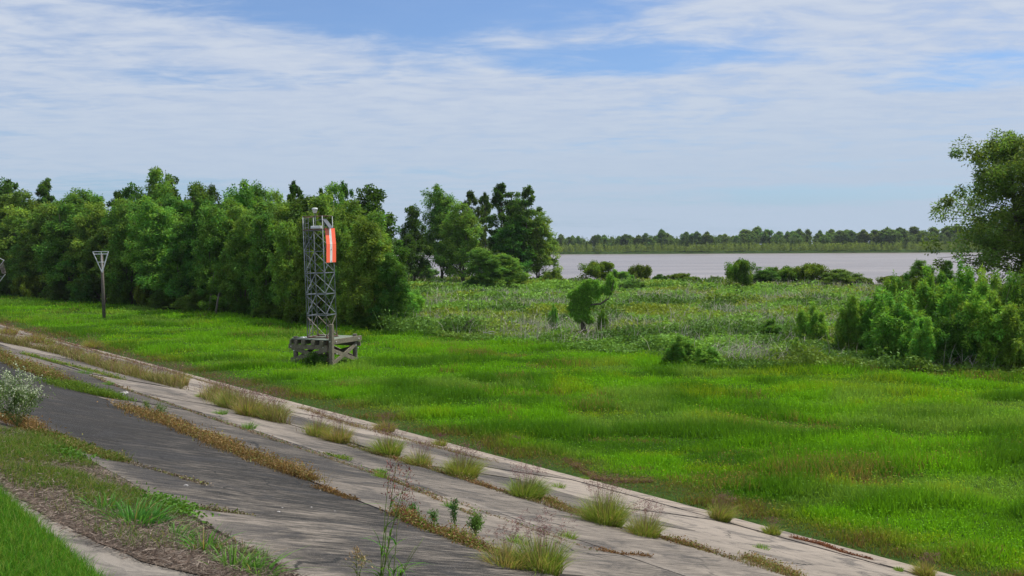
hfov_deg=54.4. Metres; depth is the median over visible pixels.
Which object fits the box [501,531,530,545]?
grass tuft
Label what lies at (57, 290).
undergrowth bush
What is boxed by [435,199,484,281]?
willow tree
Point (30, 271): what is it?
willow tree
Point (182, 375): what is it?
grass tuft
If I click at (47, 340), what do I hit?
grass tuft
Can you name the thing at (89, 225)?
willow tree
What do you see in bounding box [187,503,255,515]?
joint weeds
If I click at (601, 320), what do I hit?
sapling
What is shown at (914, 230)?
tree
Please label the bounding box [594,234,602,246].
tree
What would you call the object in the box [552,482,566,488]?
grass tuft
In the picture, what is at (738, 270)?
bank shrub
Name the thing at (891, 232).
tree
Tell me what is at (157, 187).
willow tree
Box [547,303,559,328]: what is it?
sapling
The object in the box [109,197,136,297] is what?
willow tree
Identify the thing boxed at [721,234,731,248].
tree
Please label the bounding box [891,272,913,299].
willow tree
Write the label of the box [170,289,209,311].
undergrowth bush
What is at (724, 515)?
grass tuft
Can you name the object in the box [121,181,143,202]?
broadleaf tree
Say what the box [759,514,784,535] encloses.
grass tuft
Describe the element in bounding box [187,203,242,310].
willow tree
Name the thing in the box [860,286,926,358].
willow bush
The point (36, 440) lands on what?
verge grass
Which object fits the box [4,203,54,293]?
willow tree
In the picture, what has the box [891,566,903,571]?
grass tuft
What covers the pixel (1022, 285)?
willow tree
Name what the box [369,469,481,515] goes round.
joint weeds
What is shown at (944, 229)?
tree
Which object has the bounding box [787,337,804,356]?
willow bush
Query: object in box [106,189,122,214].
broadleaf tree
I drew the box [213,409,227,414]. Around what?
grass tuft
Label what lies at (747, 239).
tree
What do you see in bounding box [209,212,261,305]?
willow tree
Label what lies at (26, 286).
undergrowth bush
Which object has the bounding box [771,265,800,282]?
bank shrub
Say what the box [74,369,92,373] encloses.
grass tuft
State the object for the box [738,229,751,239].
tree
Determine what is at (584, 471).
joint weeds
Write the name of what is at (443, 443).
grass tuft
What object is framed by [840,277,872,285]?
bank shrub
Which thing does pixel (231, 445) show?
joint weeds
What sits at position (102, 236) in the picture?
willow tree
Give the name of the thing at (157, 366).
grass tuft
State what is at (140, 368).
grass tuft
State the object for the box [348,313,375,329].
undergrowth bush
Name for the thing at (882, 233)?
tree
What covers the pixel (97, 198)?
willow tree
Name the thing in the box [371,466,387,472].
grass tuft
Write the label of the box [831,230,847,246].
tree
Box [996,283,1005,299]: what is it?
willow bush
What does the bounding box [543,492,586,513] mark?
joint weeds
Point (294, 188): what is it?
broadleaf tree
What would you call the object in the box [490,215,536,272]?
willow tree
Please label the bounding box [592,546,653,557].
joint weeds
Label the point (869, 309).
willow bush
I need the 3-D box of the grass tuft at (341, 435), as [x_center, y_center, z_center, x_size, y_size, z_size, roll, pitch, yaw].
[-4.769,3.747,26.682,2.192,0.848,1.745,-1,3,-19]
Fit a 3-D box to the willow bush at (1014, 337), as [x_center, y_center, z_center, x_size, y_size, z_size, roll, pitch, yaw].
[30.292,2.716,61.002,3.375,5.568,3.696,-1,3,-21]
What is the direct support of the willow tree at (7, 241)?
on the ground at (636, 487)
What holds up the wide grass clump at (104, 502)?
on the soil strip
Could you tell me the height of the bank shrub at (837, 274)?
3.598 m
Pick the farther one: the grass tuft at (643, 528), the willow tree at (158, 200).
the willow tree at (158, 200)
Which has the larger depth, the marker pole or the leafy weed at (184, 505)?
the marker pole
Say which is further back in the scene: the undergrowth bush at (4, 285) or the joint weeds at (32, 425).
the undergrowth bush at (4, 285)
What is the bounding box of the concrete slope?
[0,325,953,575]
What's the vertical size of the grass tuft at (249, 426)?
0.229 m
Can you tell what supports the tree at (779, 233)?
on the ground at (636, 487)
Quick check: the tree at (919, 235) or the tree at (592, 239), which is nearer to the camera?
the tree at (919, 235)
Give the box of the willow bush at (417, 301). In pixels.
[376,282,424,318]
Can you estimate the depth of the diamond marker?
111.72 m
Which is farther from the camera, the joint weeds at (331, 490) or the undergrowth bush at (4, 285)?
the undergrowth bush at (4, 285)
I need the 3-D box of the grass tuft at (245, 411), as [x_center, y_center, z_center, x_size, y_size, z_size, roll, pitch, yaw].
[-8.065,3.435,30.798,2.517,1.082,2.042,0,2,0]
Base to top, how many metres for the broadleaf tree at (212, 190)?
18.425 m
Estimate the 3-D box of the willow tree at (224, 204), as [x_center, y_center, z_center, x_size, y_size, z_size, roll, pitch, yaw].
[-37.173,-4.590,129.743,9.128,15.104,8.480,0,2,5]
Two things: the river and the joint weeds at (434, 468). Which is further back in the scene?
the river
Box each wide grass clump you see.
[72,490,131,511]
[87,495,181,527]
[132,501,199,525]
[153,522,216,539]
[164,524,245,556]
[198,539,285,574]
[216,545,308,575]
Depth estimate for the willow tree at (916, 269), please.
124.00 m
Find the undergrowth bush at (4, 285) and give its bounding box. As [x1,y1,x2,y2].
[0,261,20,295]
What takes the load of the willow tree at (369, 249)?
on the ground at (636, 487)
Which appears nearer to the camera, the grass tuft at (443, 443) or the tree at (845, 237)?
the grass tuft at (443, 443)
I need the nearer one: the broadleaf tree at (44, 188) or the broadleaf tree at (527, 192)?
the broadleaf tree at (44, 188)
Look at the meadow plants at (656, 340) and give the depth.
99.00 m
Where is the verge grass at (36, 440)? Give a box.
[0,424,281,557]
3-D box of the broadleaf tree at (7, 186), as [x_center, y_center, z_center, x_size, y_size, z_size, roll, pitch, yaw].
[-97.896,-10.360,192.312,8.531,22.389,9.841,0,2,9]
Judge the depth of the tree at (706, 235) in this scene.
1031.85 m
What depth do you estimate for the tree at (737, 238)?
1026.90 m
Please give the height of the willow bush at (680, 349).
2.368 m
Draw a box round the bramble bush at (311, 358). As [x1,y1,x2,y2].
[300,351,332,366]
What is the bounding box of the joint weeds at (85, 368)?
[20,351,125,379]
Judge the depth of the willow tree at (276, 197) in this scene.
129.34 m
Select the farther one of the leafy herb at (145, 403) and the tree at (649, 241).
the tree at (649, 241)
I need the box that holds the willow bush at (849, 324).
[833,293,866,349]
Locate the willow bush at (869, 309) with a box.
[857,285,890,349]
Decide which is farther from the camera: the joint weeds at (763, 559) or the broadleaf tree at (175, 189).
the broadleaf tree at (175, 189)
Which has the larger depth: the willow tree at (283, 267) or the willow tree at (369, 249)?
the willow tree at (283, 267)
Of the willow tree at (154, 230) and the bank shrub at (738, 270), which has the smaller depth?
the willow tree at (154, 230)
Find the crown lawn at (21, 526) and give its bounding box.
[0,483,114,575]
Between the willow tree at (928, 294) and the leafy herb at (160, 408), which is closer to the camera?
the leafy herb at (160, 408)
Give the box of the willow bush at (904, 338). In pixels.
[884,310,923,357]
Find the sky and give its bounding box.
[0,0,1023,243]
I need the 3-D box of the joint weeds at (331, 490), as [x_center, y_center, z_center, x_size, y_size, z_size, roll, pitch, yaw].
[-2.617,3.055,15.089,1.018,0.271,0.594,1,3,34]
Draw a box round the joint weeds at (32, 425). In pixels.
[0,410,69,433]
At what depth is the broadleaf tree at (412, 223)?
213.91 m
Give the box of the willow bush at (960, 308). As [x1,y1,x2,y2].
[951,303,966,321]
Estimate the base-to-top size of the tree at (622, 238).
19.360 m
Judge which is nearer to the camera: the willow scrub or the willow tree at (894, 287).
the willow tree at (894, 287)
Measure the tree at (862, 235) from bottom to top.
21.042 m
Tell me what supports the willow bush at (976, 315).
on the ground at (636, 487)
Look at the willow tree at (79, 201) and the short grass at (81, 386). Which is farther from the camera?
the willow tree at (79, 201)
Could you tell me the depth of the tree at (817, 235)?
1016.81 m
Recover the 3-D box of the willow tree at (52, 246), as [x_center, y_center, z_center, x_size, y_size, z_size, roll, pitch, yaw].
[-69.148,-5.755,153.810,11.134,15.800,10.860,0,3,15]
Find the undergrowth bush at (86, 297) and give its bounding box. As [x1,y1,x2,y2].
[69,273,100,302]
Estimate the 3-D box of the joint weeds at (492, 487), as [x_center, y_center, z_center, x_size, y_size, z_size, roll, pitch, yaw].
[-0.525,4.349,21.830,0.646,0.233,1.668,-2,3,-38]
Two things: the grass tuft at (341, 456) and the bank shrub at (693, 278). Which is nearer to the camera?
the grass tuft at (341, 456)
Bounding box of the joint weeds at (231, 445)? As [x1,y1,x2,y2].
[97,396,332,482]
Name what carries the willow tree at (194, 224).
on the ground at (636, 487)
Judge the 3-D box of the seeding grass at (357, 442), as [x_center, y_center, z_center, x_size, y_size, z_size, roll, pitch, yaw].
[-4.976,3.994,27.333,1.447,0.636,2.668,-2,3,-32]
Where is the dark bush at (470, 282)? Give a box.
[462,278,482,287]
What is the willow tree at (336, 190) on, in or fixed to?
on the ground at (636, 487)
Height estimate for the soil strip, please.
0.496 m
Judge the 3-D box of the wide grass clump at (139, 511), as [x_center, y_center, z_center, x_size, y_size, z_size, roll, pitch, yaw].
[-3.608,2.085,9.297,1.383,0.319,1.157,-2,3,-31]
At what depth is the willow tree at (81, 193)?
168.39 m
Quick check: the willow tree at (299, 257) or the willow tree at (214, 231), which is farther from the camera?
the willow tree at (214, 231)
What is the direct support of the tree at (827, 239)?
on the ground at (636, 487)
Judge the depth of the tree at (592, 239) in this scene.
1057.98 m
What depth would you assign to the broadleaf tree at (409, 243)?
205.87 m
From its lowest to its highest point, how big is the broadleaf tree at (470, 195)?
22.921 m
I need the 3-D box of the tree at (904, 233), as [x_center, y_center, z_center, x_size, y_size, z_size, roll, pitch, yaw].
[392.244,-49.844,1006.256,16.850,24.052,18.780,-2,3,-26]
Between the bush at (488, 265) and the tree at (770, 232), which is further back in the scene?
the tree at (770, 232)
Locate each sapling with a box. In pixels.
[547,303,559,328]
[596,309,608,329]
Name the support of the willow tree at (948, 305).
on the ground at (636, 487)
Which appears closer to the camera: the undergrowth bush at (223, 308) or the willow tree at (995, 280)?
the willow tree at (995, 280)
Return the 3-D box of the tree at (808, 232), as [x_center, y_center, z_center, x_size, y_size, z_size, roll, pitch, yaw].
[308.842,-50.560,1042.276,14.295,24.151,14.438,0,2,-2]
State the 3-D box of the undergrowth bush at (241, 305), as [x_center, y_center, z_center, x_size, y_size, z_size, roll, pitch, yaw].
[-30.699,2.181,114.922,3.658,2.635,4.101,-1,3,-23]
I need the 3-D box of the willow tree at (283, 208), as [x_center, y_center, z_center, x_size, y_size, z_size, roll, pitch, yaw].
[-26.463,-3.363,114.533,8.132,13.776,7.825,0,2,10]
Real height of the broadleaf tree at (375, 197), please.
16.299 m
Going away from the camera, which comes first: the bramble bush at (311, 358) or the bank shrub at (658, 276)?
the bramble bush at (311, 358)
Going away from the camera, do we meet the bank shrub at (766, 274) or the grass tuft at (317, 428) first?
the grass tuft at (317, 428)
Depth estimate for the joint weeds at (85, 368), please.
39.10 m
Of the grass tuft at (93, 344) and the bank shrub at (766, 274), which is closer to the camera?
the grass tuft at (93, 344)
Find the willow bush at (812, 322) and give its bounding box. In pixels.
[792,301,830,340]
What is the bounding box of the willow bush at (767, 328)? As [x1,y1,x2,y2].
[756,318,787,336]
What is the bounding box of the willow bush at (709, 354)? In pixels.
[687,345,725,366]
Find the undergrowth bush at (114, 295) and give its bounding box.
[104,276,134,304]
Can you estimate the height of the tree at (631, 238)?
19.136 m
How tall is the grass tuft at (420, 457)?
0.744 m
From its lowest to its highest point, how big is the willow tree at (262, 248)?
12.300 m
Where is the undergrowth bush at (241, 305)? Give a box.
[230,296,259,315]
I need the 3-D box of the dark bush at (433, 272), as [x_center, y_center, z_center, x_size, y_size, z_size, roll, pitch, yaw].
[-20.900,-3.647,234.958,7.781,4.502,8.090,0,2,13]
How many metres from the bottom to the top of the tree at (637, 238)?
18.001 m
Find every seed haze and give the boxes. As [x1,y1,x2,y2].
[1,324,182,382]
[191,373,289,410]
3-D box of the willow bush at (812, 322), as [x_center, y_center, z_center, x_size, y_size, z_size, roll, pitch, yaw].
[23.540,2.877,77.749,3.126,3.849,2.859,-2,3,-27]
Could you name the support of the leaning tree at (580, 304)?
on the ground at (636, 487)
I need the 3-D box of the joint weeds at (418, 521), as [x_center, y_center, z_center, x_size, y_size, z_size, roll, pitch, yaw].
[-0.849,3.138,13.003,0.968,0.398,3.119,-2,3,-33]
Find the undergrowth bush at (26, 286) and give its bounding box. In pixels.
[11,275,42,298]
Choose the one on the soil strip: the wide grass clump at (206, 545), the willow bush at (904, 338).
the wide grass clump at (206, 545)
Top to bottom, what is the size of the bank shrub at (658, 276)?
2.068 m
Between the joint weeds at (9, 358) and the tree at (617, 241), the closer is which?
the joint weeds at (9, 358)
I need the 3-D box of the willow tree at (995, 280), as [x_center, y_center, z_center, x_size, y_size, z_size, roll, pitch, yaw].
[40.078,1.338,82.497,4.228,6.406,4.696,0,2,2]
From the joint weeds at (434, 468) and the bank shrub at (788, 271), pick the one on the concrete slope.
the joint weeds at (434, 468)
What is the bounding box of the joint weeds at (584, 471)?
[560,457,653,483]
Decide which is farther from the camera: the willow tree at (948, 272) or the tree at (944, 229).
the tree at (944, 229)
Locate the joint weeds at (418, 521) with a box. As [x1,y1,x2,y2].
[379,501,511,555]
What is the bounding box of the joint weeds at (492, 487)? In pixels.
[464,477,510,491]
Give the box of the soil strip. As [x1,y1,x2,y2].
[0,419,286,575]
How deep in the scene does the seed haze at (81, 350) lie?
50.53 m
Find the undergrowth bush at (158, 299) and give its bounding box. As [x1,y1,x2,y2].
[146,289,187,309]
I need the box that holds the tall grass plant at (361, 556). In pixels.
[346,545,372,575]
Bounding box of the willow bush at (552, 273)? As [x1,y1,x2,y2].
[542,268,562,280]
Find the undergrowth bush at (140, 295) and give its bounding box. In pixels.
[132,284,156,307]
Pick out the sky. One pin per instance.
(633, 118)
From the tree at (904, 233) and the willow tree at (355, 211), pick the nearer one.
the willow tree at (355, 211)
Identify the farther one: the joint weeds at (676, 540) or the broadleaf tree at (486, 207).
the broadleaf tree at (486, 207)
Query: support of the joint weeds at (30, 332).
on the concrete slope
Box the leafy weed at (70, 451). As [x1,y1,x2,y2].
[34,441,108,467]
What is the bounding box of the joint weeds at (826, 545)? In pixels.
[788,534,873,559]
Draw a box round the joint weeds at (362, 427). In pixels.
[292,404,496,461]
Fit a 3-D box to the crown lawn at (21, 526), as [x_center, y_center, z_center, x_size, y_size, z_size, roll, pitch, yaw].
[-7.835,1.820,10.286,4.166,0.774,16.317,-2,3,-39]
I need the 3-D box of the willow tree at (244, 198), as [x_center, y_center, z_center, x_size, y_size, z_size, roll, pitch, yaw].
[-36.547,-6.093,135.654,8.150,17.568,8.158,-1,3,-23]
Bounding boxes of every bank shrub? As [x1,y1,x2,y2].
[578,260,617,279]
[605,269,635,280]
[619,280,647,288]
[628,264,652,279]
[653,274,666,279]
[666,272,695,279]
[682,276,702,281]
[724,258,755,285]
[732,284,744,291]
[746,266,792,282]
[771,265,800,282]
[795,262,833,281]
[816,269,863,285]
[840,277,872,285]
[876,275,903,283]
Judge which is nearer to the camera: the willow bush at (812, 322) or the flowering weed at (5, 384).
the flowering weed at (5, 384)
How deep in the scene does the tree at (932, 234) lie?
987.15 m
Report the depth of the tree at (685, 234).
1039.56 m
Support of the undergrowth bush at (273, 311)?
on the ground at (636, 487)
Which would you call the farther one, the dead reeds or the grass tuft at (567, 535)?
the dead reeds
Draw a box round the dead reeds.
[385,275,1003,369]
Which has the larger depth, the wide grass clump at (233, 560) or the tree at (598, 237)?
the tree at (598, 237)
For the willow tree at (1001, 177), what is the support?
on the ground at (636, 487)
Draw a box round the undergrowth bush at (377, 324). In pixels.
[369,319,393,331]
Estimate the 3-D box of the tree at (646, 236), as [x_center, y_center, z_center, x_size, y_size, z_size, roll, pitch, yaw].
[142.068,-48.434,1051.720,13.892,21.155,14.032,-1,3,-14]
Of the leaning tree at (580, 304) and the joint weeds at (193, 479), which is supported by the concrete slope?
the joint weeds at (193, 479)
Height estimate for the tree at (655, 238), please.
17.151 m
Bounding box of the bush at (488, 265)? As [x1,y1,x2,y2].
[460,248,507,286]
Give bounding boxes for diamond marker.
[0,258,5,280]
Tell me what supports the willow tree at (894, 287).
on the ground at (636, 487)
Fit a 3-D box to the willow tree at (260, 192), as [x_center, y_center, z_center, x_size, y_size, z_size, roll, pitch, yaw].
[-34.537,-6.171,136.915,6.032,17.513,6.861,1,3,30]
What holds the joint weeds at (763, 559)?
on the concrete slope
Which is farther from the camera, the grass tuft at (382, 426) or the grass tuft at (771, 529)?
the grass tuft at (382, 426)
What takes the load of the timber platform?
on the ground at (636, 487)
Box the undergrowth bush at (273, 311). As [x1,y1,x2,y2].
[249,302,284,319]
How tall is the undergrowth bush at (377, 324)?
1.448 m
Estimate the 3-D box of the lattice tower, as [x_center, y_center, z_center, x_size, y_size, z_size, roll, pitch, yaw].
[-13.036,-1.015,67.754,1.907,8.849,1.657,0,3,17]
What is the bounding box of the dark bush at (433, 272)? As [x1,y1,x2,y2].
[409,264,438,278]
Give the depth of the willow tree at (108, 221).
148.78 m
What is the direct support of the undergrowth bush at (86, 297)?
on the ground at (636, 487)
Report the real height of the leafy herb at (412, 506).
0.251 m
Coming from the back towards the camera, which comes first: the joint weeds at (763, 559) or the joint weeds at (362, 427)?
the joint weeds at (362, 427)
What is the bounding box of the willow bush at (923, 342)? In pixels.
[905,316,950,363]
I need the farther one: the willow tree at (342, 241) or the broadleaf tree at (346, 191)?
the broadleaf tree at (346, 191)
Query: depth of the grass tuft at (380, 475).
19.15 m
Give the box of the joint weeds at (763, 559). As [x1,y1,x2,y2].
[736,550,807,575]
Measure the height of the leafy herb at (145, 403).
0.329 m
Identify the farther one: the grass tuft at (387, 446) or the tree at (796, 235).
the tree at (796, 235)
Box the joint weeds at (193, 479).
[120,458,211,486]
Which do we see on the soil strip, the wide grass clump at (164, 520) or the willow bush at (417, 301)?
the wide grass clump at (164, 520)
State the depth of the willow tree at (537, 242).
222.60 m
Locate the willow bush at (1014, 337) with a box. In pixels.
[973,289,1023,366]
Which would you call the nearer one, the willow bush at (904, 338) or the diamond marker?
the willow bush at (904, 338)
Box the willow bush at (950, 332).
[928,310,978,368]
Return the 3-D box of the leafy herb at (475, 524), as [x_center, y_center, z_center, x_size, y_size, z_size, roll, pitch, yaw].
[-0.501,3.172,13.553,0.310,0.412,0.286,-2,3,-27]
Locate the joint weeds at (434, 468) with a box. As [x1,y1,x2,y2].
[348,443,791,575]
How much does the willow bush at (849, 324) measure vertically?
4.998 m
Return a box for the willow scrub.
[394,232,1014,252]
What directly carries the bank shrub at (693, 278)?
on the ground at (636, 487)
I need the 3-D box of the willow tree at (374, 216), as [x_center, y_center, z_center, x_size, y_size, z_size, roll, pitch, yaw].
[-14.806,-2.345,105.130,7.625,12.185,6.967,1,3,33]
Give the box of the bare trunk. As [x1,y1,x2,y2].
[215,289,220,312]
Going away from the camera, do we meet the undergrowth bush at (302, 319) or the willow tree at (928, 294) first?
the willow tree at (928, 294)
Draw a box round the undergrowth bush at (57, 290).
[37,279,75,300]
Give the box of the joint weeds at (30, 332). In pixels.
[0,323,239,391]
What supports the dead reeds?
on the ground at (636, 487)
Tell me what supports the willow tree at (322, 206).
on the ground at (636, 487)
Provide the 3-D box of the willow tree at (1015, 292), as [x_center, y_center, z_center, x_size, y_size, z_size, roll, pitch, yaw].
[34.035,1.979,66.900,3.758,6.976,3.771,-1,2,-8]
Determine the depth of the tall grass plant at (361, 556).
8.67 m
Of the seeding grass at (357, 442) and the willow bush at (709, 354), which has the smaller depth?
the seeding grass at (357, 442)
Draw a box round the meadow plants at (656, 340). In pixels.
[378,274,1023,375]
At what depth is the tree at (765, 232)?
1033.98 m
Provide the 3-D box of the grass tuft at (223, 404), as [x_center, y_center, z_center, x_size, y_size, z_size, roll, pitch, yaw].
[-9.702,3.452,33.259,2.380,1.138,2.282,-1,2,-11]
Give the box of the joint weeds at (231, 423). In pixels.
[89,374,598,551]
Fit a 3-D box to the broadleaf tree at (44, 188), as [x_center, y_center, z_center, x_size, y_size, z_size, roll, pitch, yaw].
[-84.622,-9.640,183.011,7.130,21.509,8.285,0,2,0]
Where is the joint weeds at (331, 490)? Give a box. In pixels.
[308,481,359,499]
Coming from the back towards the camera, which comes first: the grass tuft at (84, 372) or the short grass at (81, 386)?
the grass tuft at (84, 372)
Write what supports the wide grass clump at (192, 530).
on the soil strip
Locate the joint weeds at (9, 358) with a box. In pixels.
[0,345,86,381]
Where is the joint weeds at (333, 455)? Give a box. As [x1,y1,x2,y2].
[322,451,350,458]
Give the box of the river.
[393,252,1019,283]
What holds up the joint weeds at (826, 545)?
on the concrete slope
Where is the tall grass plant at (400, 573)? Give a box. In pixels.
[368,515,425,575]
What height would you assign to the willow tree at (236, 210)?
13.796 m
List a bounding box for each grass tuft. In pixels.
[0,320,20,334]
[17,326,47,342]
[42,332,56,344]
[53,336,71,349]
[60,341,92,354]
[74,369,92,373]
[78,332,107,348]
[102,352,123,364]
[118,352,141,369]
[128,358,156,376]
[139,362,171,379]
[163,362,193,385]
[190,371,237,399]
[203,375,249,408]
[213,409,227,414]
[229,381,271,416]
[238,421,260,429]
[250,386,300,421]
[299,406,338,437]
[312,412,359,443]
[334,455,355,460]
[359,423,411,457]
[368,413,399,432]
[370,471,387,477]
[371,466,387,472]
[397,436,436,466]
[429,433,449,446]
[435,440,501,478]
[463,520,550,570]
[493,505,591,575]
[499,458,566,500]
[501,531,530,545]
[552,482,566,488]
[554,529,578,539]
[562,471,648,527]
[611,497,682,538]
[704,488,744,522]
[752,544,770,550]
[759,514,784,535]
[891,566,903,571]
[904,549,941,575]
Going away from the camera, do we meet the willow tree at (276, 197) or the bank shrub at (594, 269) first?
the willow tree at (276, 197)
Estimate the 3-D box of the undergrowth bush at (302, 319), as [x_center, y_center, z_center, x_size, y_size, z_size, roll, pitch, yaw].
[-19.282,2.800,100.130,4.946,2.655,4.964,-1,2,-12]
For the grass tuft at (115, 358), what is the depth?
46.86 m
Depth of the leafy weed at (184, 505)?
10.47 m
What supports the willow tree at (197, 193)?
on the ground at (636, 487)
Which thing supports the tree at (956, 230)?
on the ground at (636, 487)
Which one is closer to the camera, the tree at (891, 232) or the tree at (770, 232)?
the tree at (891, 232)
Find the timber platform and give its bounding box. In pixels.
[288,324,361,364]
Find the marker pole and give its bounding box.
[93,251,108,317]
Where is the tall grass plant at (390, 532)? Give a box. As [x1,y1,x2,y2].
[346,454,420,575]
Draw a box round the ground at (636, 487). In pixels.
[0,247,1023,575]
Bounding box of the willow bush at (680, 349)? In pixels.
[661,334,695,363]
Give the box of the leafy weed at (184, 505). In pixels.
[125,480,220,525]
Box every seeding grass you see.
[0,328,194,389]
[189,377,299,424]
[294,420,359,444]
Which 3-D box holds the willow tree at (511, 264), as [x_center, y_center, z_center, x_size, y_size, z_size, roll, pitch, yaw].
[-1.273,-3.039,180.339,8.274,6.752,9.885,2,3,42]
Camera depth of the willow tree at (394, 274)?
93.56 m
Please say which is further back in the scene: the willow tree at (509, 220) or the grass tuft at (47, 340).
the willow tree at (509, 220)
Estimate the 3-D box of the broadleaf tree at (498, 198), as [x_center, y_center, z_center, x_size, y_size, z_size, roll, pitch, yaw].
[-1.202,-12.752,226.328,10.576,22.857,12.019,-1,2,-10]
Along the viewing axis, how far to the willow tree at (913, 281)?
82.72 m
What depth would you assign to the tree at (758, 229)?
1054.47 m
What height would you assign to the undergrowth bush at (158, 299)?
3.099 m
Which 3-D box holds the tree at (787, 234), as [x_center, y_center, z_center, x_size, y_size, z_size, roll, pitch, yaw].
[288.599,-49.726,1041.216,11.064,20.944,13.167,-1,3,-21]
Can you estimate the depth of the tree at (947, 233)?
1002.98 m
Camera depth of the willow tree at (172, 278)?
128.16 m
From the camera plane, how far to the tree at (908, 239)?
1010.96 m
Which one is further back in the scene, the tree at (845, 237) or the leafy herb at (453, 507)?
the tree at (845, 237)
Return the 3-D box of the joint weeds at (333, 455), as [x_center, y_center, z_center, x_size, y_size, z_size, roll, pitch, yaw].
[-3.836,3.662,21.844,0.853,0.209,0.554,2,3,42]
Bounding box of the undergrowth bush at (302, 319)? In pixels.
[296,304,330,325]
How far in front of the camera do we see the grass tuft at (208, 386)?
35.54 m
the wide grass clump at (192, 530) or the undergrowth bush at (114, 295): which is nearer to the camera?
the wide grass clump at (192, 530)
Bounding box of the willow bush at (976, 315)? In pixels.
[948,275,1013,367]
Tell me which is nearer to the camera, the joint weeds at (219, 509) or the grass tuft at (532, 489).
the joint weeds at (219, 509)
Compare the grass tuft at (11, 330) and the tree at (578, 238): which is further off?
the tree at (578, 238)
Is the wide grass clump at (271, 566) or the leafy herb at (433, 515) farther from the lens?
the leafy herb at (433, 515)
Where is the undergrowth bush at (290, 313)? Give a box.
[283,305,303,323]
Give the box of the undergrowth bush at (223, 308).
[197,294,238,313]
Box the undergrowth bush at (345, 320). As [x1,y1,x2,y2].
[321,315,352,327]
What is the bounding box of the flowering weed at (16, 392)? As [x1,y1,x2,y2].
[0,364,55,425]
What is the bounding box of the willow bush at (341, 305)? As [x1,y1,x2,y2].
[328,275,375,327]
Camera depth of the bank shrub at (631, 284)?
176.39 m
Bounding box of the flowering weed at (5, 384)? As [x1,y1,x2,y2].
[0,361,17,405]
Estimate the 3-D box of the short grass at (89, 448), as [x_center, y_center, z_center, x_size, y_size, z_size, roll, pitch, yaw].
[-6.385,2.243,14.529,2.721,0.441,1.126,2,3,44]
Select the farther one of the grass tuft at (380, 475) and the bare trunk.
the bare trunk
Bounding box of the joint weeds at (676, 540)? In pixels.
[658,534,724,553]
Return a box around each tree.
[0,176,19,196]
[0,192,26,259]
[0,204,34,284]
[1,188,41,257]
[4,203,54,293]
[7,221,51,296]
[18,201,59,287]
[28,177,57,206]
[31,201,88,296]
[52,187,94,206]
[52,194,94,281]
[62,199,108,300]
[73,226,117,302]
[85,190,105,213]
[89,198,137,299]
[95,202,147,304]
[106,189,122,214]
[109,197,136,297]
[120,194,182,295]
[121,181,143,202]
[133,197,174,288]
[134,166,176,207]
[138,192,195,286]
[155,221,208,297]
[166,174,180,200]
[174,197,218,297]
[184,181,214,218]
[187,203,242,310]
[192,195,242,291]
[206,184,221,207]
[209,203,260,301]
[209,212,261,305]
[221,178,259,214]
[234,200,278,304]
[243,210,285,316]
[246,179,269,296]
[247,199,297,305]
[262,194,320,308]
[264,187,289,219]
[266,219,314,321]
[283,211,340,313]
[287,179,304,202]
[296,190,339,304]
[317,218,356,316]
[324,181,346,304]
[330,196,377,312]
[336,216,403,328]
[339,180,353,204]
[350,183,387,216]
[350,208,402,285]
[366,251,413,327]
[380,212,410,282]
[394,234,419,280]
[397,203,434,280]
[419,183,458,278]
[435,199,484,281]
[460,189,487,244]
[477,192,497,253]
[480,182,524,252]
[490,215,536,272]
[493,253,531,287]
[494,195,538,274]
[509,184,544,277]
[511,208,563,277]
[556,234,565,246]
[565,271,616,330]
[574,236,581,246]
[589,235,600,250]
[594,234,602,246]
[602,237,611,250]
[614,238,622,248]
[619,234,627,247]
[622,235,633,248]
[632,235,642,249]
[642,233,652,245]
[643,238,655,250]
[651,235,660,249]
[656,228,666,249]
[680,232,690,248]
[690,230,702,249]
[701,231,714,248]
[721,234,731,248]
[732,235,740,250]
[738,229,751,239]
[745,235,752,249]
[750,233,759,246]
[751,226,762,244]
[759,229,775,245]
[760,231,772,249]
[771,231,786,240]
[783,231,790,245]
[788,233,802,248]
[794,228,804,244]
[802,229,812,249]
[812,233,820,246]
[819,235,830,244]
[826,229,834,235]
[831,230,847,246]
[842,230,851,243]
[846,230,856,246]
[856,230,872,247]
[870,230,880,245]
[875,229,891,247]
[881,228,900,246]
[881,270,904,305]
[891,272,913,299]
[893,230,902,241]
[895,227,908,248]
[897,275,926,302]
[901,230,914,246]
[903,260,937,288]
[908,226,922,248]
[913,232,929,244]
[914,264,954,323]
[919,128,1023,289]
[921,226,939,240]
[924,233,941,243]
[932,253,985,323]
[934,260,955,286]
[935,266,957,296]
[940,226,950,248]
[943,230,955,248]
[948,225,968,245]
[954,263,996,304]
[988,268,1001,291]
[1001,268,1023,338]
[1018,262,1023,294]
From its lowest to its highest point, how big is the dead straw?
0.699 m
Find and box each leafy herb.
[141,399,151,409]
[154,401,170,414]
[406,502,421,513]
[426,509,438,523]
[447,498,460,524]
[466,509,486,533]
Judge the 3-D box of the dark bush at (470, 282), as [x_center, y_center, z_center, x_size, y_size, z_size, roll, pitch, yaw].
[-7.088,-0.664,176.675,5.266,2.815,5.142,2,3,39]
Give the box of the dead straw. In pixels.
[0,421,309,575]
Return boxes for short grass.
[14,421,137,463]
[34,374,141,401]
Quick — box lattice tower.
[302,208,337,338]
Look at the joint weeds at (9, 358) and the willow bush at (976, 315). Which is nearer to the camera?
the joint weeds at (9, 358)
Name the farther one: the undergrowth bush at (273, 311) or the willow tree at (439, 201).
the willow tree at (439, 201)

